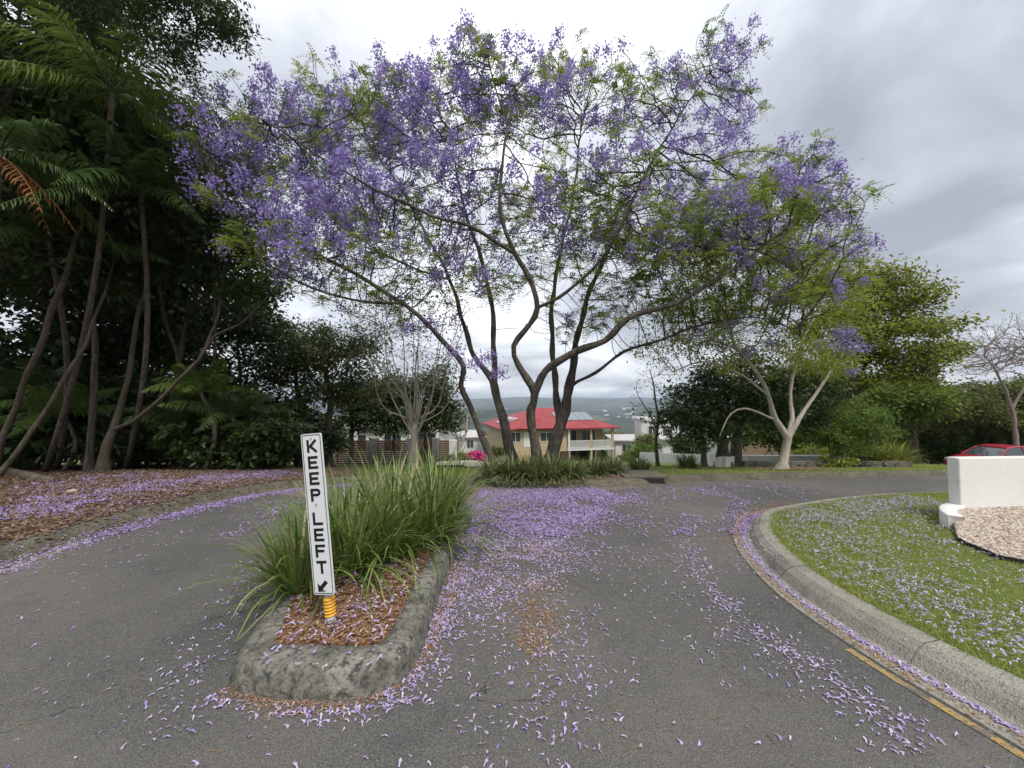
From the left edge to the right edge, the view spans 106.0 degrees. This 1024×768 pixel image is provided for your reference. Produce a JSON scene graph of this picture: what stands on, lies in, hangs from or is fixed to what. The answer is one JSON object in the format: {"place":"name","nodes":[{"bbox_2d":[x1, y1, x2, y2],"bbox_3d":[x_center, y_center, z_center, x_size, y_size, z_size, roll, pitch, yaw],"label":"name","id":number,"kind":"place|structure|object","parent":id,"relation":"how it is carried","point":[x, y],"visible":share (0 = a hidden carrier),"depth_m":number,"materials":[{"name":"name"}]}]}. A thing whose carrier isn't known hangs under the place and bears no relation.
{"place":"outdoors","nodes":[
{"label":"outdoors","id":0,"kind":"place"},
{"bbox_2d":[0,463,302,543],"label":"earth verge","id":1,"kind":"structure","parent":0,"point":[77,468],"depth_m":6.71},
{"bbox_2d":[6,468,54,480],"bbox_3d":[-11.210,2.066,8.750,5.091,0.437,0.276,-1,-3,31],"label":"fallen log","id":2,"kind":"object","parent":1,"relation":"on","point":[23,473],"visible":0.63,"depth_m":7.86,"materials":[{"name":"grey wood"}]},
{"bbox_2d":[0,360,98,468],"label":"palm tree","id":3,"kind":"object","parent":1,"relation":"on","point":[6,388],"visible":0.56,"depth_m":10.55,"materials":[{"name":"green plant"}]},
{"bbox_2d":[0,393,104,469],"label":"shrub","id":4,"kind":"object","parent":1,"relation":"on","point":[39,442],"visible":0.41,"depth_m":10.22,"materials":[{"name":"green plant"}]},
{"bbox_2d":[0,116,129,263],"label":"palm tree","id":5,"kind":"object","parent":1,"relation":"on","point":[33,176],"visible":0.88,"depth_m":6.80,"materials":[{"name":"green plant"}]},
{"bbox_2d":[0,384,134,469],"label":"palm tree","id":6,"kind":"object","parent":1,"relation":"on","point":[79,406],"visible":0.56,"depth_m":9.99,"materials":[{"name":"green plant"}]},
{"bbox_2d":[0,199,172,469],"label":"palm tree","id":7,"kind":"object","parent":1,"relation":"on","point":[65,341],"visible":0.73,"depth_m":8.27,"materials":[{"name":"green plant"}]},
{"bbox_2d":[5,366,171,447],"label":"shrub","id":8,"kind":"object","parent":1,"relation":"on","point":[111,399],"visible":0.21,"depth_m":11.54,"materials":[{"name":"green plant"}]},
{"bbox_2d":[0,199,198,477],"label":"rainforest tree","id":9,"kind":"object","parent":1,"relation":"on","point":[72,296],"visible":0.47,"depth_m":9.06,"materials":[{"name":"green plant"}]},
{"bbox_2d":[0,210,202,466],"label":"rainforest tree","id":10,"kind":"object","parent":1,"relation":"on","point":[51,360],"visible":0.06,"depth_m":12.21,"materials":[{"name":"green plant"}]},
{"bbox_2d":[0,26,211,466],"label":"rainforest tree","id":11,"kind":"object","parent":1,"relation":"on","point":[78,149],"visible":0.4,"depth_m":7.91,"materials":[{"name":"green plant"}]},
{"bbox_2d":[0,0,215,470],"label":"rainforest tree","id":12,"kind":"object","parent":1,"relation":"on","point":[89,461],"visible":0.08,"depth_m":9.70,"materials":[{"name":"green plant"}]},
{"bbox_2d":[0,210,235,465],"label":"rainforest tree","id":13,"kind":"object","parent":1,"relation":"on","point":[171,306],"visible":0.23,"depth_m":13.18,"materials":[{"name":"green plant"}]},
{"bbox_2d":[63,400,182,468],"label":"shrub","id":14,"kind":"object","parent":1,"relation":"on","point":[120,447],"visible":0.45,"depth_m":10.41,"materials":[{"name":"green plant"}]},
{"bbox_2d":[0,111,249,468],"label":"palm tree","id":15,"kind":"object","parent":1,"relation":"on","point":[145,356],"visible":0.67,"depth_m":7.88,"materials":[{"name":"green plant"}]},
{"bbox_2d":[0,0,251,471],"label":"palm tree","id":16,"kind":"object","parent":1,"relation":"on","point":[112,92],"visible":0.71,"depth_m":7.36,"materials":[{"name":"green plant"}]},
{"bbox_2d":[0,0,271,136],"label":"rainforest tree","id":17,"kind":"object","parent":1,"relation":"on","point":[227,27],"visible":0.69,"depth_m":7.10,"materials":[{"name":"green plant"}]},
{"bbox_2d":[121,392,228,469],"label":"palm tree","id":18,"kind":"object","parent":1,"relation":"on","point":[163,417],"visible":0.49,"depth_m":10.10,"materials":[{"name":"green plant"}]},
{"bbox_2d":[60,117,290,471],"bbox_3d":[-8.323,-2.440,9.741,5.966,9.450,3.602,0,-2,0],"label":"rainforest tree","id":19,"kind":"object","parent":1,"relation":"on","point":[192,238],"visible":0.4,"depth_m":9.35,"materials":[{"name":"green plant"}]},
{"bbox_2d":[115,363,235,463],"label":"shrub","id":20,"kind":"object","parent":1,"relation":"on","point":[149,397],"visible":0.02,"depth_m":11.73,"materials":[{"name":"green plant"}]},
{"bbox_2d":[87,264,288,465],"bbox_3d":[-12.577,-1.160,15.443,7.098,8.970,5.780,0,-2,0],"label":"rainforest tree","id":21,"kind":"object","parent":1,"relation":"on","point":[204,294],"visible":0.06,"depth_m":14.95,"materials":[{"name":"green plant"}]},
{"bbox_2d":[145,402,255,469],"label":"shrub","id":22,"kind":"object","parent":1,"relation":"on","point":[191,445],"visible":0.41,"depth_m":9.85,"materials":[{"name":"green plant"}]},
{"bbox_2d":[141,358,259,470],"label":"palm tree","id":23,"kind":"object","parent":1,"relation":"on","point":[215,382],"visible":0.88,"depth_m":9.82,"materials":[{"name":"green plant"}]},
{"bbox_2d":[117,117,304,467],"bbox_3d":[-9.772,-2.777,11.549,6.701,10.690,4.681,0,-2,0],"label":"rainforest tree","id":24,"kind":"object","parent":1,"relation":"on","point":[179,352],"visible":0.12,"depth_m":11.58,"materials":[{"name":"green plant"}]},
{"bbox_2d":[155,226,268,466],"bbox_3d":[-8.747,-0.897,11.040,3.121,6.749,2.875,-2,-3,42],"label":"palm tree","id":25,"kind":"object","parent":1,"relation":"on","point":[214,316],"visible":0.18,"depth_m":11.01,"materials":[{"name":"green plant"}]},
{"bbox_2d":[157,382,299,430],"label":"palm tree","id":26,"kind":"object","parent":1,"relation":"on","point":[248,400],"visible":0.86,"depth_m":9.94,"materials":[{"name":"green plant"}]},
{"bbox_2d":[160,299,317,412],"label":"rainforest tree","id":27,"kind":"object","parent":1,"relation":"on","point":[265,360],"visible":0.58,"depth_m":12.49,"materials":[{"name":"green plant"}]},
{"bbox_2d":[221,402,317,468],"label":"palm tree","id":28,"kind":"object","parent":1,"relation":"on","point":[241,423],"visible":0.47,"depth_m":10.45,"materials":[{"name":"green plant"}]},
{"bbox_2d":[257,390,327,466],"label":"shrub","id":29,"kind":"object","parent":1,"relation":"on","point":[295,406],"visible":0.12,"depth_m":12.47,"materials":[{"name":"green plant"}]},
{"bbox_2d":[0,469,621,519],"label":"fallen petals","id":30,"kind":"object","parent":1,"relation":"on","point":[114,490],"visible":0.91,"depth_m":6.41,"materials":[{"name":"plant"}]},
{"bbox_2d":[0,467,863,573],"bbox_3d":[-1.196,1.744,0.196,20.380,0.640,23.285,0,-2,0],"label":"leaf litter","id":31,"kind":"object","parent":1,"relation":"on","point":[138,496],"visible":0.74,"depth_m":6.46,"materials":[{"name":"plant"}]},
{"bbox_2d":[280,466,484,476],"bbox_3d":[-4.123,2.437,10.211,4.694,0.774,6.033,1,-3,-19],"label":"grass verge","id":32,"kind":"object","parent":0,"point":[367,468],"depth_m":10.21,"materials":[{"name":"green plant"}]},
{"bbox_2d":[338,263,472,469],"bbox_3d":[-2.845,-0.467,10.587,3.724,5.737,2.913,0,-2,0],"label":"crepe myrtle","id":33,"kind":"object","parent":32,"relation":"on","point":[412,426],"visible":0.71,"depth_m":10.40,"materials":[{"name":"grey plant"}]},
{"bbox_2d":[35,397,934,468],"bbox_3d":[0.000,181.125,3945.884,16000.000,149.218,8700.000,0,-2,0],"label":"ground","id":34,"kind":"structure","parent":0,"point":[593,408],"depth_m":2812.23,"materials":[{"name":"green plant"}]},
{"bbox_2d":[214,412,312,470],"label":"shrub","id":35,"kind":"object","parent":34,"relation":"on","point":[275,439],"visible":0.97,"depth_m":9.77,"materials":[{"name":"green plant"}]},
{"bbox_2d":[246,309,400,466],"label":"fig tree","id":36,"kind":"object","parent":34,"relation":"on","point":[329,392],"visible":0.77,"depth_m":13.82,"materials":[{"name":"green plant"}]},
{"bbox_2d":[297,418,356,466],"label":"shrub","id":37,"kind":"object","parent":34,"relation":"on","point":[335,439],"visible":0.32,"depth_m":13.64,"materials":[{"name":"green plant"}]},
{"bbox_2d":[315,356,472,464],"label":"fig tree","id":38,"kind":"object","parent":34,"relation":"on","point":[391,423],"visible":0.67,"depth_m":18.32,"materials":[{"name":"green plant"}]},
{"bbox_2d":[333,438,456,463],"bbox_3d":[-6.720,3.834,21.860,7.150,1.545,0.300,0,-2,0],"label":"slat fence","id":39,"kind":"object","parent":34,"relation":"on","point":[371,447],"visible":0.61,"depth_m":21.83,"materials":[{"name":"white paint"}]},
{"bbox_2d":[338,420,456,462],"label":"house","id":40,"kind":"structure","parent":34,"relation":"on","point":[367,435],"depth_m":26.98,"materials":[{"name":"white paint"}]},
{"bbox_2d":[457,430,486,452],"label":"house","id":41,"kind":"structure","parent":34,"relation":"on","point":[473,443],"depth_m":62.05,"materials":[{"name":"white paint"}]},
{"bbox_2d":[482,408,619,460],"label":"house","id":42,"kind":"structure","parent":34,"relation":"on","point":[583,436],"depth_m":50.66,"materials":[{"name":"beige brick"}]},
{"bbox_2d":[604,434,637,460],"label":"house","id":43,"kind":"structure","parent":34,"relation":"on","point":[621,441],"depth_m":57.71,"materials":[{"name":"white paint"}]},
{"bbox_2d":[633,416,678,452],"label":"house","id":44,"kind":"structure","parent":34,"relation":"on","point":[641,426],"depth_m":45.72,"materials":[{"name":"white paint"}]},
{"bbox_2d":[639,452,712,462],"bbox_3d":[11.118,5.310,26.803,0.100,1.603,6.488,1,-3,-22],"label":"white fence","id":45,"kind":"object","parent":34,"relation":"on","point":[665,457],"visible":0.48,"depth_m":27.30,"materials":[{"name":"paint"}]},
{"bbox_2d":[663,431,714,454],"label":"shrub","id":46,"kind":"object","parent":34,"relation":"on","point":[691,447],"visible":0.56,"depth_m":29.21,"materials":[{"name":"green plant"}]},
{"bbox_2d":[742,436,827,454],"bbox_3d":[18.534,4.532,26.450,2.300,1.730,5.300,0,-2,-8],"label":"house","id":47,"kind":"structure","parent":34,"relation":"on","point":[751,450],"depth_m":27.08,"materials":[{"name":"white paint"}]},
{"bbox_2d":[727,385,882,454],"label":"shade tree","id":48,"kind":"object","parent":34,"relation":"on","point":[763,435],"visible":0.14,"depth_m":20.66,"materials":[{"name":"green plant"}]},
{"bbox_2d":[816,448,860,467],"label":"shrub","id":49,"kind":"object","parent":34,"relation":"on","point":[843,463],"visible":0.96,"depth_m":12.11,"materials":[{"name":"green plant"}]},
{"bbox_2d":[796,395,910,465],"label":"bush","id":50,"kind":"object","parent":34,"relation":"on","point":[840,442],"visible":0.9,"depth_m":12.42,"materials":[{"name":"green plant"}]},
{"bbox_2d":[817,368,970,444],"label":"shade tree","id":51,"kind":"object","parent":34,"relation":"on","point":[904,396],"visible":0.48,"depth_m":22.15,"materials":[{"name":"green plant"}]},
{"bbox_2d":[897,433,973,464],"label":"hedge","id":52,"kind":"object","parent":34,"relation":"on","point":[927,446],"visible":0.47,"depth_m":29.60,"materials":[{"name":"green plant"}]},
{"bbox_2d":[865,381,1022,463],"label":"shade tree","id":53,"kind":"object","parent":34,"relation":"on","point":[979,405],"visible":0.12,"depth_m":23.83,"materials":[{"name":"green plant"}]},
{"bbox_2d":[898,376,1023,454],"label":"shade tree","id":54,"kind":"object","parent":34,"relation":"on","point":[951,432],"visible":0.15,"depth_m":27.89,"materials":[{"name":"green plant"}]},
{"bbox_2d":[936,370,1023,444],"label":"shade tree","id":55,"kind":"object","parent":34,"relation":"on","point":[1013,388],"visible":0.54,"depth_m":26.17,"materials":[{"name":"green plant"}]},
{"bbox_2d":[957,431,1023,447],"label":"hedge","id":56,"kind":"object","parent":34,"relation":"on","point":[989,441],"visible":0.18,"depth_m":30.35,"materials":[{"name":"green plant"}]},
{"bbox_2d":[0,476,1023,767],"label":"road","id":57,"kind":"structure","parent":0,"point":[64,728],"depth_m":2.31,"materials":[{"name":"grey asphalt"}]},
{"bbox_2d":[229,500,470,699],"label":"traffic island","id":58,"kind":"structure","parent":57,"relation":"on","point":[281,675],"depth_m":2.28,"materials":[{"name":"concrete"}]},
{"bbox_2d":[169,480,389,642],"bbox_3d":[-1.675,1.204,3.031,1.436,0.800,1.478,0,-2,0],"label":"strappy grass clump","id":59,"kind":"object","parent":58,"relation":"on","point":[293,579],"visible":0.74,"depth_m":2.89,"materials":[{"name":"green plant"}]},
{"bbox_2d":[301,433,335,627],"bbox_3d":[-1.253,0.963,2.554,0.150,1.278,0.085,-6,-1,10],"label":"keep left sign","id":60,"kind":"object","parent":58,"relation":"on","point":[318,515],"visible":1,"depth_m":2.52,"materials":[{"name":"white metal"}]},
{"bbox_2d":[238,466,415,574],"bbox_3d":[-1.753,1.180,3.906,1.619,0.922,1.752,0,-2,0],"label":"strappy grass clump","id":61,"kind":"object","parent":58,"relation":"on","point":[337,498],"visible":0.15,"depth_m":3.83,"materials":[{"name":"green plant"}]},
{"bbox_2d":[225,463,448,642],"bbox_3d":[-1.496,1.134,3.329,1.934,0.965,1.999,0,-2,0],"label":"strappy grass clump","id":62,"kind":"object","parent":58,"relation":"on","point":[358,560],"visible":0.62,"depth_m":3.22,"materials":[{"name":"green plant"}]},
{"bbox_2d":[262,557,419,668],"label":"fallen petals","id":63,"kind":"object","parent":58,"relation":"on","point":[348,639],"visible":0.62,"depth_m":2.55,"materials":[{"name":"purple plant"}]},
{"bbox_2d":[275,545,431,646],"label":"leaf litter","id":64,"kind":"object","parent":58,"relation":"on","point":[332,641],"visible":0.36,"depth_m":2.66,"materials":[{"name":"brown plant"}]},
{"bbox_2d":[268,443,463,548],"bbox_3d":[-1.489,1.165,4.546,1.989,1.005,2.175,0,-2,0],"label":"strappy grass clump","id":65,"kind":"object","parent":58,"relation":"on","point":[377,476],"visible":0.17,"depth_m":4.66,"materials":[{"name":"green plant"}]},
{"bbox_2d":[290,450,481,610],"bbox_3d":[-1.089,1.155,3.698,1.827,0.954,1.849,-1,-3,23],"label":"strappy grass clump","id":66,"kind":"object","parent":58,"relation":"on","point":[405,542],"visible":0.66,"depth_m":3.50,"materials":[{"name":"green plant"}]},
{"bbox_2d":[339,446,525,583],"bbox_3d":[-0.814,1.135,4.066,2.123,1.024,1.939,0,-2,0],"label":"strappy grass clump","id":67,"kind":"object","parent":58,"relation":"on","point":[440,516],"visible":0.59,"depth_m":3.86,"materials":[{"name":"green plant"}]},
{"bbox_2d":[363,434,525,552],"bbox_3d":[-0.925,1.138,4.678,2.074,1.069,2.022,2,-3,-43],"label":"strappy grass clump","id":68,"kind":"object","parent":58,"relation":"on","point":[434,466],"visible":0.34,"depth_m":4.77,"materials":[{"name":"green plant"}]},
{"bbox_2d":[261,484,638,514],"bbox_3d":[-1.059,1.950,6.706,7.054,0.126,2.780,0,-2,0],"label":"road patch","id":69,"kind":"object","parent":57,"relation":"on","point":[300,494],"visible":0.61,"depth_m":6.95,"materials":[{"name":"grey asphalt"}]},
{"bbox_2d":[77,479,842,536],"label":"fallen petals","id":70,"kind":"object","parent":57,"relation":"on","point":[591,509],"visible":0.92,"depth_m":5.51,"materials":[{"name":"plant"}]},
{"bbox_2d":[0,470,947,565],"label":"kerb","id":71,"kind":"structure","parent":57,"relation":"on","point":[143,513],"depth_m":7.17,"materials":[{"name":"grey concrete"}]},
{"bbox_2d":[618,470,667,482],"bbox_3d":[2.768,1.988,8.321,0.900,0.130,0.750,0,-2,0],"label":"storm drain","id":72,"kind":"object","parent":71,"relation":"in","point":[652,476],"visible":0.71,"depth_m":8.07,"materials":[{"name":"grey concrete"}]},
{"bbox_2d":[0,499,997,767],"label":"fallen twigs","id":73,"kind":"object","parent":57,"relation":"on","point":[474,675],"visible":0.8,"depth_m":2.33,"materials":[{"name":"wood"}]},
{"bbox_2d":[0,525,1023,767],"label":"fallen petals","id":74,"kind":"object","parent":57,"relation":"on","point":[898,661],"visible":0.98,"depth_m":2.54,"materials":[{"name":"purple plant"}]},
{"bbox_2d":[467,469,622,478],"bbox_3d":[0.571,2.230,9.318,4.932,0.494,3.283,0,-2,0],"label":"garden bed","id":75,"kind":"object","parent":57,"relation":"on","point":[584,478],"visible":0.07,"depth_m":8.06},
{"bbox_2d":[464,454,513,484],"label":"strappy grass clump","id":76,"kind":"object","parent":75,"relation":"on","point":[490,470],"visible":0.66,"depth_m":7.80,"materials":[{"name":"green plant"}]},
{"bbox_2d":[486,453,540,485],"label":"strappy grass clump","id":77,"kind":"object","parent":75,"relation":"on","point":[512,467],"visible":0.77,"depth_m":7.64,"materials":[{"name":"green plant"}]},
{"bbox_2d":[146,4,894,466],"bbox_3d":[-0.344,-3.594,9.146,17.014,11.486,6.700,0,-2,0],"label":"jacaranda tree","id":78,"kind":"object","parent":75,"relation":"on","point":[290,240],"visible":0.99,"depth_m":8.00,"materials":[{"name":"purple plant"}]},
{"bbox_2d":[509,449,556,485],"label":"strappy grass clump","id":79,"kind":"object","parent":75,"relation":"on","point":[533,469],"visible":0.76,"depth_m":7.58,"materials":[{"name":"green plant"}]},
{"bbox_2d":[524,449,575,485],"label":"strappy grass clump","id":80,"kind":"object","parent":75,"relation":"on","point":[553,467],"visible":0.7,"depth_m":7.64,"materials":[{"name":"green plant"}]},
{"bbox_2d":[552,451,596,483],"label":"strappy grass clump","id":81,"kind":"object","parent":75,"relation":"on","point":[578,473],"visible":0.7,"depth_m":7.76,"materials":[{"name":"green plant"}]},
{"bbox_2d":[577,455,615,477],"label":"strappy grass clump","id":82,"kind":"object","parent":75,"relation":"on","point":[597,467],"visible":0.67,"depth_m":8.28,"materials":[{"name":"green plant"}]},
{"bbox_2d":[600,454,632,474],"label":"strappy grass clump","id":83,"kind":"object","parent":75,"relation":"on","point":[618,467],"visible":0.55,"depth_m":8.52,"materials":[{"name":"green plant"}]},
{"bbox_2d":[213,473,1023,744],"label":"leaf litter","id":84,"kind":"object","parent":57,"relation":"on","point":[428,646],"visible":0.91,"depth_m":2.66,"materials":[{"name":"plant"}]},
{"bbox_2d":[733,492,1023,751],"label":"kerb","id":85,"kind":"structure","parent":57,"relation":"on","point":[999,692],"depth_m":2.44,"materials":[{"name":"concrete"}]},
{"bbox_2d":[845,649,1023,759],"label":"yellow road line","id":86,"kind":"object","parent":57,"relation":"on","point":[1001,742],"visible":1,"depth_m":2.01,"materials":[{"name":"yellow paint"}]},
{"bbox_2d":[0,0,1023,399],"label":"sky","id":87,"kind":"structure","parent":0,"point":[929,94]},
{"bbox_2d":[578,463,946,474],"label":"grass verge","id":88,"kind":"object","parent":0,"point":[685,470],"depth_m":10.44,"materials":[{"name":"green plant"}]},
{"bbox_2d":[624,356,681,466],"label":"sapling","id":89,"kind":"object","parent":88,"relation":"on","point":[657,462],"visible":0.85,"depth_m":13.40,"materials":[{"name":"green plant"}]},
{"bbox_2d":[667,451,705,468],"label":"strappy grass clump","id":90,"kind":"object","parent":88,"relation":"on","point":[685,462],"visible":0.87,"depth_m":11.01,"materials":[{"name":"green plant"}]},
{"bbox_2d":[632,345,870,466],"bbox_3d":[7.976,0.734,13.044,7.973,4.330,3.514,1,-2,-14],"label":"mango tree","id":91,"kind":"object","parent":88,"relation":"on","point":[705,397],"visible":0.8,"depth_m":12.46,"materials":[{"name":"green plant"}]},
{"bbox_2d":[619,197,894,469],"bbox_3d":[6.445,-1.280,9.985,8.007,7.470,3.521,1,-2,-16],"label":"jacaranda tree","id":92,"kind":"object","parent":88,"relation":"on","point":[745,355],"visible":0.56,"depth_m":9.86,"materials":[{"name":"green plant"}]},
{"bbox_2d":[749,455,833,460],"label":"garden wall","id":93,"kind":"structure","parent":88,"relation":"on","point":[776,457],"depth_m":14.08,"materials":[{"name":"white paint"}]},
{"bbox_2d":[741,461,912,467],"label":"stone wall","id":94,"kind":"structure","parent":88,"relation":"on","point":[801,464],"depth_m":12.32,"materials":[{"name":"grey stone"}]},
{"bbox_2d":[846,438,930,466],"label":"strappy grass clump","id":95,"kind":"object","parent":88,"relation":"on","point":[900,456],"visible":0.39,"depth_m":12.77,"materials":[{"name":"green plant"}]},
{"bbox_2d":[778,253,1005,459],"bbox_3d":[14.676,-1.028,15.746,7.104,8.895,5.577,0,-2,0],"label":"poinciana tree","id":96,"kind":"object","parent":88,"relation":"on","point":[925,352],"visible":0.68,"depth_m":14.80,"materials":[{"name":"green plant"}]},
{"bbox_2d":[943,444,1023,464],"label":"parked car","id":97,"kind":"object","parent":88,"relation":"on","point":[996,450],"visible":0.42,"depth_m":20.50,"materials":[{"name":"red paint"}]},
{"bbox_2d":[945,313,1023,445],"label":"bare tree","id":98,"kind":"object","parent":88,"relation":"on","point":[1015,433],"visible":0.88,"depth_m":21.99,"materials":[{"name":"grey plant"}]},
{"bbox_2d":[768,491,1023,679],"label":"lawn","id":99,"kind":"structure","parent":0,"point":[951,569],"depth_m":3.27,"materials":[{"name":"green plant"}]},
{"bbox_2d":[773,493,1023,664],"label":"fallen petals","id":100,"kind":"object","parent":99,"relation":"on","point":[944,602],"visible":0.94,"depth_m":3.38,"materials":[{"name":"purple plant"}]},
{"bbox_2d":[939,456,1023,529],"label":"garden wall","id":101,"kind":"structure","parent":99,"relation":"on","point":[984,481],"depth_m":4.68,"materials":[{"name":"white paint"}]},
{"bbox_2d":[953,506,1023,558],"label":"gravel bed","id":102,"kind":"object","parent":99,"relation":"on","point":[1005,532],"visible":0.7,"depth_m":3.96,"materials":[{"name":"beige gravel"}]},
{"bbox_2d":[955,532,1023,563],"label":"garden edging","id":103,"kind":"object","parent":99,"relation":"on","point":[1007,558],"visible":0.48,"depth_m":3.64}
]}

